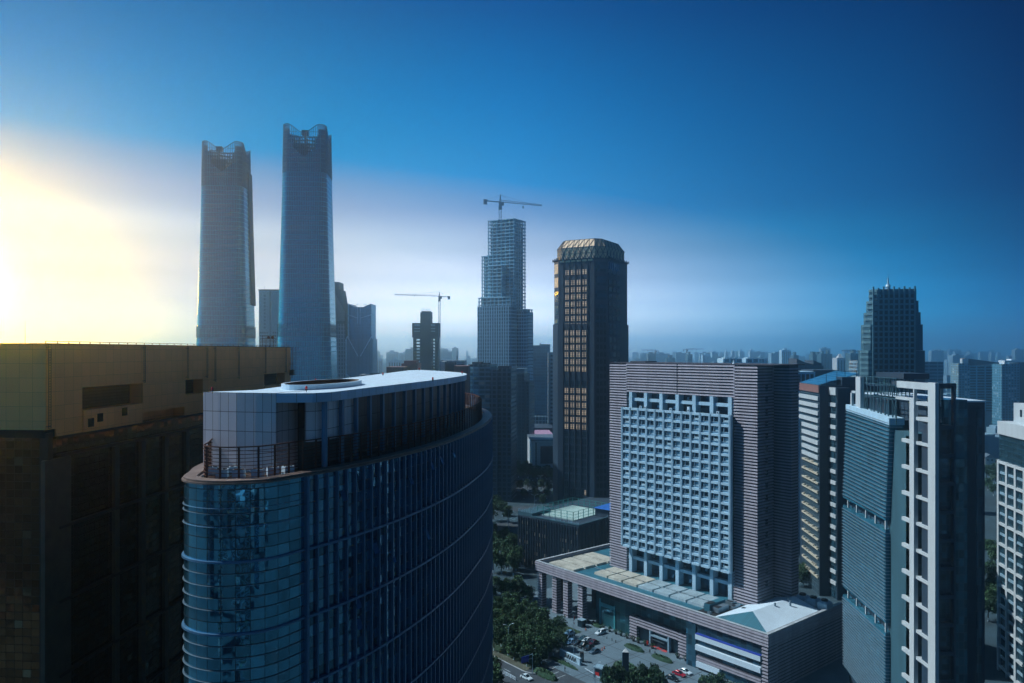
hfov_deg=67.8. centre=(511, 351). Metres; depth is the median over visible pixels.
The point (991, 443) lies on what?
distant low blocks
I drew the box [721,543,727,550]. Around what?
window
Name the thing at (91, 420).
window
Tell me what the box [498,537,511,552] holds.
broadleaf tree
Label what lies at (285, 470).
air conditioner
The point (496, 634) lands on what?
broadleaf tree
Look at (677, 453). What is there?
window
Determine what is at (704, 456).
window
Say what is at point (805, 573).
broadleaf tree
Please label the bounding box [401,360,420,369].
brown roof house
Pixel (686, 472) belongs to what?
window
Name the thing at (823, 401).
striped block
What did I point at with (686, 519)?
window
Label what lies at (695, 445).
window
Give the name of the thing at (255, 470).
air conditioner
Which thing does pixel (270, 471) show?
air conditioner
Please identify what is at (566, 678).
side road
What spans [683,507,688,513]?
window
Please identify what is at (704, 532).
window
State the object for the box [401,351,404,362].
tower
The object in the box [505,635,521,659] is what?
broadleaf tree
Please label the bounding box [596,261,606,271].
corner window
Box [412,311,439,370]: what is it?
skyscraper
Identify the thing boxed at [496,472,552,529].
avenue
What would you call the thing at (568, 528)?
window
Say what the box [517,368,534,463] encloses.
stepped dark tower block
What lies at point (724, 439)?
window
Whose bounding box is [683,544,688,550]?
window
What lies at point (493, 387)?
balcony tower
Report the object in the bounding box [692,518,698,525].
window
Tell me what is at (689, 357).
tower
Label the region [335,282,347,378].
shouldered tower
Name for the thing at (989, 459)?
house
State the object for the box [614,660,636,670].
hedge
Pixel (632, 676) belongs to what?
willow tree
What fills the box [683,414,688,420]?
window
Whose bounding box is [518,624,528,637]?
broadleaf tree
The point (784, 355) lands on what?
tower
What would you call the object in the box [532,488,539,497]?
avenue tree
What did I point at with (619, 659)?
paving joints
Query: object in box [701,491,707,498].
window
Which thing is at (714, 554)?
window
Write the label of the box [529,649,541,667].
broadleaf tree
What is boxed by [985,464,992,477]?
broadleaf tree
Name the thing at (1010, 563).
white grid block
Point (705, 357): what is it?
tower
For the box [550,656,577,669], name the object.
hedge
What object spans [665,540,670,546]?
window
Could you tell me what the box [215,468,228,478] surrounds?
air conditioner
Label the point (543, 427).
striped hall
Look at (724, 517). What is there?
window
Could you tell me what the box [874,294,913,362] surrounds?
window
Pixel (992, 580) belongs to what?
broadleaf tree
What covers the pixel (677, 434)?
window
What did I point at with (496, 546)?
broadleaf tree
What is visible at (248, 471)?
pipe run
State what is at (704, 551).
window
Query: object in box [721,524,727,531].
window
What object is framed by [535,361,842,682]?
ribbed hotel
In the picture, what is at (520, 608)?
broadleaf tree
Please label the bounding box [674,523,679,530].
window
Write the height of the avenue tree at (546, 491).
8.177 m
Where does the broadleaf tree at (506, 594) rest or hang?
on the lawn at (500, 649)
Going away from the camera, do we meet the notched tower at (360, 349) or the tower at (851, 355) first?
the notched tower at (360, 349)
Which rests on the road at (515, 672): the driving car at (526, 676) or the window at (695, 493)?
the driving car at (526, 676)
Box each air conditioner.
[208,466,218,474]
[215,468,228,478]
[229,465,240,475]
[232,468,245,478]
[251,468,264,477]
[266,466,278,476]
[281,465,293,473]
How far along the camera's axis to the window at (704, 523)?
273.83 m
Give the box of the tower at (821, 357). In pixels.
[817,351,825,368]
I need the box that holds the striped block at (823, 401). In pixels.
[799,371,889,599]
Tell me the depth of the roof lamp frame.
172.18 m
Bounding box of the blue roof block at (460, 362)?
[440,356,466,370]
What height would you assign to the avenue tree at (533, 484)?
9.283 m
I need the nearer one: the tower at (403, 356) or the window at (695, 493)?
the window at (695, 493)
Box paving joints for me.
[548,633,702,682]
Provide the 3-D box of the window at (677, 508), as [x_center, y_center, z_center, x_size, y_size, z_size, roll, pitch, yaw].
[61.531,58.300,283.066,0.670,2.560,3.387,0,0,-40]
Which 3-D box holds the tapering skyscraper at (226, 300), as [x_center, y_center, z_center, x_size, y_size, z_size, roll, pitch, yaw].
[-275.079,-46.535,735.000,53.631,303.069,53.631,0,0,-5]
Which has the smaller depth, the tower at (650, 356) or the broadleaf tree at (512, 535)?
the broadleaf tree at (512, 535)
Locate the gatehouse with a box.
[593,664,604,678]
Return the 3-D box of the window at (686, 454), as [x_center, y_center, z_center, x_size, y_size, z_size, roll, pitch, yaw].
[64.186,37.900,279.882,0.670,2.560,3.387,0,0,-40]
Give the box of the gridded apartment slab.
[951,358,998,412]
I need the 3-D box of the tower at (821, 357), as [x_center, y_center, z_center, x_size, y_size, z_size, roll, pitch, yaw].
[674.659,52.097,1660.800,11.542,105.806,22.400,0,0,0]
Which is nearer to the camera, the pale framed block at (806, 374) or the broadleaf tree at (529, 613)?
the broadleaf tree at (529, 613)
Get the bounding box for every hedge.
[533,667,557,681]
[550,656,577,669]
[592,623,601,627]
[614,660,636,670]
[624,643,644,652]
[651,653,672,663]
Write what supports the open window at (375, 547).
in the oval tower at (356, 546)
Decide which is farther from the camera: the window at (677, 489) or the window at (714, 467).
the window at (677, 489)
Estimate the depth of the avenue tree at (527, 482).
577.62 m
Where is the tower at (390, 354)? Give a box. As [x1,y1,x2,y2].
[386,350,398,366]
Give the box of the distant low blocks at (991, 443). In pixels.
[943,394,998,457]
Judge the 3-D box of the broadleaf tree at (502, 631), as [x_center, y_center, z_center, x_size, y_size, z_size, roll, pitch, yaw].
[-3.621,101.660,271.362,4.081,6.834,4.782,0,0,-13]
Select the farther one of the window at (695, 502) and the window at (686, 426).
the window at (686, 426)
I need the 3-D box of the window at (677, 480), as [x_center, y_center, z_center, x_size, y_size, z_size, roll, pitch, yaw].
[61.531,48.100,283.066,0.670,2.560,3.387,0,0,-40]
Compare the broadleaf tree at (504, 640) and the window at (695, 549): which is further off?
the window at (695, 549)
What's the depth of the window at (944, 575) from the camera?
191.12 m
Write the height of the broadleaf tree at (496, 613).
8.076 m
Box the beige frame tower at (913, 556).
[841,372,985,682]
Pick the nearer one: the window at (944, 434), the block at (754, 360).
the window at (944, 434)
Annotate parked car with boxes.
[566,632,574,639]
[566,638,574,644]
[571,639,581,645]
[577,640,588,647]
[581,637,591,641]
[582,644,594,650]
[588,647,600,653]
[589,639,598,644]
[595,628,605,634]
[665,674,679,681]
[672,669,685,676]
[678,667,692,674]
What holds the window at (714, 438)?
in the ribbed hotel
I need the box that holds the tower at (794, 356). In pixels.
[790,352,798,358]
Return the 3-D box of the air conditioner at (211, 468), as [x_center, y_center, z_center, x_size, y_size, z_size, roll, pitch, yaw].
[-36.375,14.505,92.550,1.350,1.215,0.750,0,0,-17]
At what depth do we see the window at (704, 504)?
273.83 m
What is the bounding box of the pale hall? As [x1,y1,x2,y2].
[535,430,551,433]
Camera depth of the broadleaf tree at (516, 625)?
279.53 m
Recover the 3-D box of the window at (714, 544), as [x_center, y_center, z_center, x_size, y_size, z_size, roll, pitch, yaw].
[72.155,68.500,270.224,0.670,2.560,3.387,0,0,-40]
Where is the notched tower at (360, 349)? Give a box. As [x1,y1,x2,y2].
[345,304,376,377]
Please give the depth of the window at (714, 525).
270.57 m
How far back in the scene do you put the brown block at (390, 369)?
420.00 m
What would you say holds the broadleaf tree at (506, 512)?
on the ground at (993, 674)
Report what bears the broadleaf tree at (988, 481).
on the ground at (993, 674)
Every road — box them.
[495,658,545,682]
[526,664,585,682]
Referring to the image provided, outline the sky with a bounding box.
[0,0,1023,358]
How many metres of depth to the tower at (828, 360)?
1650.00 m
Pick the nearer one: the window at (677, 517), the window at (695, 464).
the window at (695, 464)
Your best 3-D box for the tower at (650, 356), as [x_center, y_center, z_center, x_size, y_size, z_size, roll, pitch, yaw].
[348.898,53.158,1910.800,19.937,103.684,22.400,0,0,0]
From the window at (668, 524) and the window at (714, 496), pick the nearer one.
the window at (714, 496)
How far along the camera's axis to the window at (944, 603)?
191.12 m
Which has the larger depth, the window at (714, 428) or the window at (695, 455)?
the window at (695, 455)
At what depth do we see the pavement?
258.18 m
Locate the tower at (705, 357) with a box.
[701,353,710,362]
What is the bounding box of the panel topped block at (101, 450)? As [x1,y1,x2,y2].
[0,341,294,682]
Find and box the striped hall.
[535,424,552,433]
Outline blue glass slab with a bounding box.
[533,343,549,423]
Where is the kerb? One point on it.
(519, 668)
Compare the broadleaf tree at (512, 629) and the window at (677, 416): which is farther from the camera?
the window at (677, 416)
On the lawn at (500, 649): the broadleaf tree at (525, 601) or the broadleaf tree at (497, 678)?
the broadleaf tree at (525, 601)
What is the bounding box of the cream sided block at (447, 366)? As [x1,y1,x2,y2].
[441,361,455,371]
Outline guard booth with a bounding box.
[577,618,585,627]
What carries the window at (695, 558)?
in the ribbed hotel
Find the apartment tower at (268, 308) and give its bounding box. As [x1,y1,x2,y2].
[258,289,278,346]
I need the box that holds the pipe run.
[202,470,250,475]
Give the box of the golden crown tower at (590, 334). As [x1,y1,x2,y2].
[552,238,628,504]
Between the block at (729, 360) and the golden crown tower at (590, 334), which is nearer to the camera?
the golden crown tower at (590, 334)
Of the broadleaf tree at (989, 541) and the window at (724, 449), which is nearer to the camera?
the window at (724, 449)
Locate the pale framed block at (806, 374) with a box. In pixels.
[794,369,838,542]
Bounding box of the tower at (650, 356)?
[646,352,655,360]
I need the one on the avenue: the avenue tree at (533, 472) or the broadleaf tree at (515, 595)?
the avenue tree at (533, 472)
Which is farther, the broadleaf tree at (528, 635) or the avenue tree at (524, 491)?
the avenue tree at (524, 491)
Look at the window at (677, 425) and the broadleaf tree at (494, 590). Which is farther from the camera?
the broadleaf tree at (494, 590)
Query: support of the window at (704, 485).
in the ribbed hotel
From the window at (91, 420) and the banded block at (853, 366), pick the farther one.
the banded block at (853, 366)
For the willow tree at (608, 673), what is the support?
on the plaza
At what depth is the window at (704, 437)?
273.76 m
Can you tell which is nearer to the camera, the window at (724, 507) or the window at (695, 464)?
the window at (724, 507)
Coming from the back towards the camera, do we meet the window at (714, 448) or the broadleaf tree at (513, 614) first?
the broadleaf tree at (513, 614)
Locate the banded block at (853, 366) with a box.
[849,360,857,376]
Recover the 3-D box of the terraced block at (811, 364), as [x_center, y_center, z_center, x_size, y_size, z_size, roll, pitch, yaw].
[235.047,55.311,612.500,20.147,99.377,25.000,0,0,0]
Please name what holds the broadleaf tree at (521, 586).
on the plaza
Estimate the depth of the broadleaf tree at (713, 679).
232.64 m
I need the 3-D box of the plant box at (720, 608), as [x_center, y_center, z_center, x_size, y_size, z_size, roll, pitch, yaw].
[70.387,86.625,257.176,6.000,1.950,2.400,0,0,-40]
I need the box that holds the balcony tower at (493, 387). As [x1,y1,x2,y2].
[468,362,516,500]
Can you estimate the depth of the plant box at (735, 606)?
258.89 m
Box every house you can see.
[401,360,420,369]
[985,453,994,465]
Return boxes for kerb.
[494,656,554,673]
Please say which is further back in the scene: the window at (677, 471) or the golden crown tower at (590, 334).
the golden crown tower at (590, 334)
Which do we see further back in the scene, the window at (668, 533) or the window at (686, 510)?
the window at (668, 533)
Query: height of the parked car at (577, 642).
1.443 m
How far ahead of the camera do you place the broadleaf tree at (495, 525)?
421.44 m
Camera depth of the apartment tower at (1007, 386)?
960.00 m
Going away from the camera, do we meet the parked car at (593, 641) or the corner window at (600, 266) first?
the parked car at (593, 641)
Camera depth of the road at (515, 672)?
247.06 m
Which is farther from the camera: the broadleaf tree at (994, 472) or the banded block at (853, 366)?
the banded block at (853, 366)
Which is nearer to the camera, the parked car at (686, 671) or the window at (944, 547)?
the window at (944, 547)
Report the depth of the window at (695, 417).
276.82 m
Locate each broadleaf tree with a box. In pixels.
[493,494,500,503]
[493,503,499,520]
[493,522,497,532]
[493,530,502,542]
[493,542,500,550]
[493,549,501,572]
[493,576,500,585]
[493,585,497,595]
[493,596,502,602]
[493,600,498,608]
[493,609,500,622]
[493,617,505,630]
[493,627,501,650]
[493,655,501,664]
[493,661,504,682]
[493,665,502,682]
[496,553,507,572]
[496,579,506,596]
[496,602,508,616]
[498,500,507,515]
[498,526,509,538]
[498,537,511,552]
[498,627,505,646]
[500,614,510,630]
[501,546,512,568]
[501,590,510,601]
[501,634,512,654]
[502,505,513,516]
[503,624,515,634]
[504,550,521,574]
[504,597,516,611]
[505,581,517,593]
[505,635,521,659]
[508,532,517,545]
[508,545,524,570]
[508,609,519,623]
[511,575,523,585]
[511,619,521,632]
[512,592,521,603]
[513,603,526,618]
[514,633,523,639]
[515,582,525,600]
[517,613,527,624]
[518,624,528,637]
[518,637,526,652]
[519,644,531,666]
[520,598,529,606]
[520,639,535,657]
[523,585,534,601]
[525,609,535,620]
[525,618,536,631]
[525,625,539,640]
[527,600,537,609]
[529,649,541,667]
[531,606,540,616]
[531,632,543,645]
[534,611,547,625]
[535,624,544,634]
[535,636,548,649]
[535,644,547,663]
[539,607,550,618]
[542,618,556,631]
[543,623,553,634]
[544,641,552,653]
[546,632,560,654]
[552,615,567,630]
[553,628,564,641]
[558,633,568,648]
[697,674,707,682]
[705,672,719,682]
[717,672,728,682]
[798,565,810,586]
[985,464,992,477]
[985,478,992,486]
[985,539,996,549]
[985,559,996,574]
[985,566,996,581]
[985,577,996,590]
[985,583,996,601]
[985,594,996,620]
[987,544,996,566]
[989,469,996,483]
[989,483,996,495]
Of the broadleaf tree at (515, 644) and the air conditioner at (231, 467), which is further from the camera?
the broadleaf tree at (515, 644)
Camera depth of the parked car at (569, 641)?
273.67 m
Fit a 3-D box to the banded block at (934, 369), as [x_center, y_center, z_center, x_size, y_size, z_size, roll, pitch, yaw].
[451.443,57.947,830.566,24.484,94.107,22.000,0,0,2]
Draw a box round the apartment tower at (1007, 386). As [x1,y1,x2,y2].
[992,359,1023,424]
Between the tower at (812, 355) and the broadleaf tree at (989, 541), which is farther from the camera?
the tower at (812, 355)
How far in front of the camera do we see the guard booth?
290.47 m
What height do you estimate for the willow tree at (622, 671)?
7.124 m
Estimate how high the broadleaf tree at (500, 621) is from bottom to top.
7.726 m
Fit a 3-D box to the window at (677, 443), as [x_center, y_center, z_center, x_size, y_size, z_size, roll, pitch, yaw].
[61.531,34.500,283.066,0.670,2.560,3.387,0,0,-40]
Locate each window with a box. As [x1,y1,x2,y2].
[88,418,93,426]
[97,413,102,421]
[122,407,126,415]
[340,490,347,500]
[354,599,361,609]
[357,618,362,629]
[373,542,379,553]
[554,264,557,274]
[554,278,557,287]
[554,291,557,301]
[554,305,557,314]
[565,359,585,500]
[568,528,576,552]
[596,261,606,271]
[596,275,606,285]
[596,290,606,299]
[596,304,606,313]
[596,318,606,322]
[597,269,619,495]
[623,410,670,553]
[665,521,670,528]
[665,531,670,537]
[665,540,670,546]
[665,549,670,555]
[673,414,679,420]
[673,423,679,429]
[673,432,679,438]
[673,441,679,447]
[673,487,679,493]
[673,496,679,502]
[673,505,679,511]
[673,514,679,521]
[674,450,679,456]
[674,459,679,465]
[674,468,679,475]
[674,478,679,484]
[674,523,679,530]
[674,533,679,539]
[674,542,679,548]
[674,551,679,557]
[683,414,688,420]
[683,423,688,430]
[683,433,688,439]
[683,442,688,448]
[683,451,688,457]
[683,461,688,467]
[683,470,688,476]
[683,479,688,485]
[683,488,688,495]
[683,498,688,504]
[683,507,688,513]
[683,516,688,522]
[683,525,688,532]
[683,535,688,541]
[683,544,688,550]
[683,553,688,560]
[692,415,698,421]
[692,424,698,431]
[692,434,698,440]
[692,443,698,449]
[692,452,698,459]
[692,462,698,468]
[692,471,698,478]
[692,480,698,487]
[692,490,698,496]
[692,499,698,506]
[692,509,698,515]
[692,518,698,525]
[692,527,698,534]
[692,537,698,543]
[692,546,698,553]
[692,555,698,562]
[701,416,707,422]
[701,435,707,441]
[701,454,707,460]
[701,472,707,479]
[701,482,707,489]
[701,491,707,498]
[701,501,707,508]
[701,520,707,527]
[701,539,707,546]
[701,558,707,565]
[702,425,707,432]
[702,444,707,451]
[702,463,707,470]
[702,510,707,517]
[702,529,707,536]
[702,548,707,555]
[711,416,717,423]
[711,426,717,432]
[711,436,717,442]
[711,445,717,452]
[711,455,717,461]
[711,464,717,471]
[711,474,717,481]
[711,484,717,490]
[711,493,717,500]
[711,503,717,509]
[711,512,717,519]
[711,522,717,529]
[711,531,717,538]
[711,541,717,548]
[711,551,717,558]
[711,560,717,567]
[721,417,727,424]
[721,427,727,433]
[721,437,727,443]
[721,446,727,453]
[721,456,727,463]
[721,466,727,472]
[721,475,727,482]
[721,485,727,492]
[721,495,727,502]
[721,504,727,511]
[721,514,727,521]
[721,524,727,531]
[721,534,727,541]
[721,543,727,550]
[721,553,727,560]
[721,563,727,570]
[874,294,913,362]
[940,430,948,448]
[940,458,948,476]
[940,487,948,504]
[940,515,948,533]
[940,543,948,561]
[940,571,948,589]
[940,599,948,617]
[940,628,948,645]
[940,656,948,673]
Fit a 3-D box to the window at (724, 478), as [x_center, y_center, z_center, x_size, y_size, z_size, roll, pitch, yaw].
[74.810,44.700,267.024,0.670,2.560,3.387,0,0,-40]
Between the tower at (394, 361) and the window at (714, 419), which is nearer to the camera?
the window at (714, 419)
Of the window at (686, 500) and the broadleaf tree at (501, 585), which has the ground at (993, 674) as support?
the broadleaf tree at (501, 585)
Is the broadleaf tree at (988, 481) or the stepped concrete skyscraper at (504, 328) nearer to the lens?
the broadleaf tree at (988, 481)
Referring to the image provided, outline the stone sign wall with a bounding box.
[559,648,580,664]
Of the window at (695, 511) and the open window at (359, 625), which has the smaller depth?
the open window at (359, 625)
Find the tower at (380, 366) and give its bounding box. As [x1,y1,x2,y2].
[377,357,382,373]
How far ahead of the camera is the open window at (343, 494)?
96.96 m
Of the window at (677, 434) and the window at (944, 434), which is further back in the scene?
the window at (677, 434)
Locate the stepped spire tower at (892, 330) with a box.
[858,278,924,393]
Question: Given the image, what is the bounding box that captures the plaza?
[504,582,849,682]
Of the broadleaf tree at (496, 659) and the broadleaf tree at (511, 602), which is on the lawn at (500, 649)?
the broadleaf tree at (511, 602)
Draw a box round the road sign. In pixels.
[521,653,532,673]
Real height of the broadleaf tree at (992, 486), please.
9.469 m
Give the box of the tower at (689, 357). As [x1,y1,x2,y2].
[686,352,692,361]
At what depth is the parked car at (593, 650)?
265.39 m
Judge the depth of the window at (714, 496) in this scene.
270.57 m
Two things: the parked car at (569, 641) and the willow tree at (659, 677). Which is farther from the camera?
the parked car at (569, 641)
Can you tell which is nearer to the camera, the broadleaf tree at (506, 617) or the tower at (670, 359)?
the broadleaf tree at (506, 617)
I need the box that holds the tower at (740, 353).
[738,349,742,357]
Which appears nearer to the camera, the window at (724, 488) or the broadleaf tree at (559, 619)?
the window at (724, 488)
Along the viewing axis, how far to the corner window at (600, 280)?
416.12 m
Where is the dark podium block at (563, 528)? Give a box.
[518,497,610,571]
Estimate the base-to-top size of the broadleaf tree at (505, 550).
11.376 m
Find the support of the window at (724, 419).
in the ribbed hotel
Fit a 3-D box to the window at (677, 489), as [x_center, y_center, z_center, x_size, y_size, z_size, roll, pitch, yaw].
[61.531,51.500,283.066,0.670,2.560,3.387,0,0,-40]
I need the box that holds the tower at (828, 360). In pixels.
[826,350,831,369]
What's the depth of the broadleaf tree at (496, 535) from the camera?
403.98 m
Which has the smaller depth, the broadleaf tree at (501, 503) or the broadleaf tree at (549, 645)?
the broadleaf tree at (549, 645)
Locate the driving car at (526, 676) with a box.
[520,673,532,680]
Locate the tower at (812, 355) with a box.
[809,352,819,360]
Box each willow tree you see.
[600,664,620,682]
[617,664,625,682]
[625,668,639,682]
[636,661,648,678]
[637,675,652,682]
[648,663,659,681]
[652,668,668,682]
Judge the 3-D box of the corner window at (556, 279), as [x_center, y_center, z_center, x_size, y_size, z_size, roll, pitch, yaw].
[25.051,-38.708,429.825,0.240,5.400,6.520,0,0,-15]
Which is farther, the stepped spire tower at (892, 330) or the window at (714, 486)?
the stepped spire tower at (892, 330)
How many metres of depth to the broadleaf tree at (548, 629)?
270.50 m
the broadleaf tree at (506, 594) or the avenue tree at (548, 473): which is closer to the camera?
the broadleaf tree at (506, 594)
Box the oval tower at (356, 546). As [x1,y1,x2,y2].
[181,370,492,682]
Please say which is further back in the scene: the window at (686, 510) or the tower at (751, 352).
the tower at (751, 352)
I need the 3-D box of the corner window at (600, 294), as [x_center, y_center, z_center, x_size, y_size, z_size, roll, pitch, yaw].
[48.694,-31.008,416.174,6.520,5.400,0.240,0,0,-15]
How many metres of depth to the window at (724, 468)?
267.36 m
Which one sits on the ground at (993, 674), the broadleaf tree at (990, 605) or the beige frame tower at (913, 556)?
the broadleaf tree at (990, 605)
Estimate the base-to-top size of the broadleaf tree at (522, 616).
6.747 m
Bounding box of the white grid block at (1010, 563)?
[997,403,1023,682]
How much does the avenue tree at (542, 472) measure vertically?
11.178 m
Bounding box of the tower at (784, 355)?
[779,348,790,363]
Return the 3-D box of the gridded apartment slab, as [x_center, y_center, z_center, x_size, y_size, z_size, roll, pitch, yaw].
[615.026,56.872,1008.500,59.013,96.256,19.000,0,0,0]
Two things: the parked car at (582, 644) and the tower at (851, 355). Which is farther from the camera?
the tower at (851, 355)
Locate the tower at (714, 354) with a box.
[711,351,717,357]
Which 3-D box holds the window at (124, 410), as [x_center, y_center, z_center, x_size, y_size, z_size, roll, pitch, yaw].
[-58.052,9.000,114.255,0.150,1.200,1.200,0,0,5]
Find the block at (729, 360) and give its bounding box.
[717,357,741,362]
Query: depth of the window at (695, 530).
276.79 m
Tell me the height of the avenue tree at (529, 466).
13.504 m
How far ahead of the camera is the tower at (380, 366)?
2200.00 m
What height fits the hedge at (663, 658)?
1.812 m
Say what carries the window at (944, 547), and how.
in the beige frame tower at (913, 556)
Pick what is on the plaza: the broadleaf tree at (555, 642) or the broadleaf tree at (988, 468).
the broadleaf tree at (555, 642)
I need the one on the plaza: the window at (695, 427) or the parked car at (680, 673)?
the parked car at (680, 673)
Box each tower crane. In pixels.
[405,292,449,370]
[483,195,540,224]
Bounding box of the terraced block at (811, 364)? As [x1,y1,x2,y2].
[789,358,822,370]
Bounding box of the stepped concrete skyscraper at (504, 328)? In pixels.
[477,218,532,379]
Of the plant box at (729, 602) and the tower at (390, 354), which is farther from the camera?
the tower at (390, 354)
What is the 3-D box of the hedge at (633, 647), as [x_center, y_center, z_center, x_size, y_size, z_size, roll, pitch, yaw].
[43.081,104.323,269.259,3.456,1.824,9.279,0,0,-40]
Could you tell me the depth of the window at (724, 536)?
267.29 m
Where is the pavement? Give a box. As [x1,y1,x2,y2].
[493,650,531,670]
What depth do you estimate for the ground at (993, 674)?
365.61 m
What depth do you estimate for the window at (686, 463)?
280.12 m
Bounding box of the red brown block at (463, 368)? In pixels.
[454,365,469,404]
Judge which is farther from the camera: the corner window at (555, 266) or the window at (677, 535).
the corner window at (555, 266)
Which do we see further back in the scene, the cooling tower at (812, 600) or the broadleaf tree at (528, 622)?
the broadleaf tree at (528, 622)
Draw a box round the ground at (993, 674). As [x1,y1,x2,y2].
[383,358,1012,682]
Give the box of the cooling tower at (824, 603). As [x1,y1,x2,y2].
[817,598,832,609]
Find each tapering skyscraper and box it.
[196,140,255,345]
[277,123,337,381]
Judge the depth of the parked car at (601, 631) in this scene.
283.10 m
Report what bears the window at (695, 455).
in the ribbed hotel
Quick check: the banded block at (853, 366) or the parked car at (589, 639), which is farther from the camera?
the banded block at (853, 366)
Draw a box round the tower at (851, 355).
[845,350,857,370]
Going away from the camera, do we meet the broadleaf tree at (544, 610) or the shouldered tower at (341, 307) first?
the broadleaf tree at (544, 610)
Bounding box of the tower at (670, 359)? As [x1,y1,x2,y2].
[665,355,674,361]
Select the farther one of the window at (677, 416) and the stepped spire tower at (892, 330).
the stepped spire tower at (892, 330)
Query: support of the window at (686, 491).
in the ribbed hotel
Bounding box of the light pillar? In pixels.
[580,651,583,661]
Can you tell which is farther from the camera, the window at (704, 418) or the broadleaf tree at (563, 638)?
the window at (704, 418)
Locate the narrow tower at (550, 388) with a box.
[548,352,552,425]
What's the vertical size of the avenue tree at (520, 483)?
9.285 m
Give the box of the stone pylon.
[622,649,628,671]
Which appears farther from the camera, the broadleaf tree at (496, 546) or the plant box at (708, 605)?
the broadleaf tree at (496, 546)
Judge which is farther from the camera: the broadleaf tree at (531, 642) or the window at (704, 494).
the window at (704, 494)
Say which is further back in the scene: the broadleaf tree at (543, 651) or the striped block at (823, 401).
the striped block at (823, 401)
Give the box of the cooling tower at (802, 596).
[795,592,809,601]
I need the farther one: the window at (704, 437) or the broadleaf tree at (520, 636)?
the window at (704, 437)
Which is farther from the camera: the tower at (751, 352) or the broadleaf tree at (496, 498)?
the tower at (751, 352)
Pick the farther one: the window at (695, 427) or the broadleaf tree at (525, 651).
the window at (695, 427)
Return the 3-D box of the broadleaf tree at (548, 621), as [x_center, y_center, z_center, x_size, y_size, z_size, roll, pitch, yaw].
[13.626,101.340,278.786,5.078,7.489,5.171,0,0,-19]
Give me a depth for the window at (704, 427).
273.83 m
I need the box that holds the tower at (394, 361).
[389,357,401,366]
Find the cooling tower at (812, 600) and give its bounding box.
[806,595,820,608]
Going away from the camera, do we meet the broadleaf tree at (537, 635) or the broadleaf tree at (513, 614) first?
the broadleaf tree at (537, 635)
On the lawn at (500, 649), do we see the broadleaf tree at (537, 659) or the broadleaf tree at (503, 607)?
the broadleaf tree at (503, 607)
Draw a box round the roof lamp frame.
[261,336,274,346]
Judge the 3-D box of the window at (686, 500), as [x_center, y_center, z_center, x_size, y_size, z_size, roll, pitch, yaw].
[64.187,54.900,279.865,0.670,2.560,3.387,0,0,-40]
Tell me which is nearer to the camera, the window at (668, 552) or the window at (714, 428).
the window at (714, 428)
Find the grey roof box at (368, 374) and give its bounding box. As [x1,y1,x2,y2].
[359,373,379,375]
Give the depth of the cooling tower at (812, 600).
259.28 m
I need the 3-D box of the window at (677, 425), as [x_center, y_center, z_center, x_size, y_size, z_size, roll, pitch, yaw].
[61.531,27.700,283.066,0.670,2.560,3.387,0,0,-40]
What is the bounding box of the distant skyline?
[377,347,1023,396]
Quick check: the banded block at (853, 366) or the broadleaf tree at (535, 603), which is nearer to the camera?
the broadleaf tree at (535, 603)
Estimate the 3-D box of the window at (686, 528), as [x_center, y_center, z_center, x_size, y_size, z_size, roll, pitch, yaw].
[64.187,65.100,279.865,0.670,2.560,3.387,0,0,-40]
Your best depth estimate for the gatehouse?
245.37 m
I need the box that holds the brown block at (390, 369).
[386,366,407,372]
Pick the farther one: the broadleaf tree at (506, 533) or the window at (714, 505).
the broadleaf tree at (506, 533)
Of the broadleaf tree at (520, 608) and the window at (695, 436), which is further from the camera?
the broadleaf tree at (520, 608)
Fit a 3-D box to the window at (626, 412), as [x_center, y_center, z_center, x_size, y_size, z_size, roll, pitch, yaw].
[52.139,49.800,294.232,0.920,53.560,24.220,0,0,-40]
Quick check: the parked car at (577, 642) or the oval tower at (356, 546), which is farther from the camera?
the parked car at (577, 642)
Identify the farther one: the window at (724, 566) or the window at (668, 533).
the window at (668, 533)
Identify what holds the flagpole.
on the plaza
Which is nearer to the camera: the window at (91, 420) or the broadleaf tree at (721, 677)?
the window at (91, 420)
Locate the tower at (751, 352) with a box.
[748,349,754,356]
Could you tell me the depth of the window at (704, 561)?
273.83 m
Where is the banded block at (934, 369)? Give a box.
[925,361,942,394]
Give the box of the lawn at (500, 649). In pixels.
[493,600,580,667]
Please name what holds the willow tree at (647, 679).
on the plaza
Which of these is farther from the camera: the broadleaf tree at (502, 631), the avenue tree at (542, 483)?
the avenue tree at (542, 483)
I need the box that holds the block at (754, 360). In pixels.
[742,357,767,363]
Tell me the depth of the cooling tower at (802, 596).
262.45 m
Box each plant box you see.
[704,598,724,610]
[712,603,728,613]
[725,599,736,605]
[731,604,740,609]
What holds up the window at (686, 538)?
in the ribbed hotel
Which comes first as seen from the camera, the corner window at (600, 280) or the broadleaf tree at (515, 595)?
the broadleaf tree at (515, 595)
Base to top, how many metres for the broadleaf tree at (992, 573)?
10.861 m
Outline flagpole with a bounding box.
[573,616,574,653]
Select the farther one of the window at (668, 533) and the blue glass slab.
the blue glass slab
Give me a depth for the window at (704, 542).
273.83 m
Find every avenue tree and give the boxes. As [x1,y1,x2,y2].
[517,479,524,487]
[520,488,528,495]
[523,462,533,474]
[524,479,530,488]
[528,467,536,480]
[530,481,537,488]
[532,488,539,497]
[534,465,540,478]
[537,468,546,477]
[538,479,544,490]
[538,494,545,505]
[543,488,550,498]
[545,481,552,488]
[546,467,552,477]
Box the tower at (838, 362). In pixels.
[832,354,844,370]
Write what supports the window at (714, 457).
in the ribbed hotel
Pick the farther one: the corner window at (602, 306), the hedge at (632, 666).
the corner window at (602, 306)

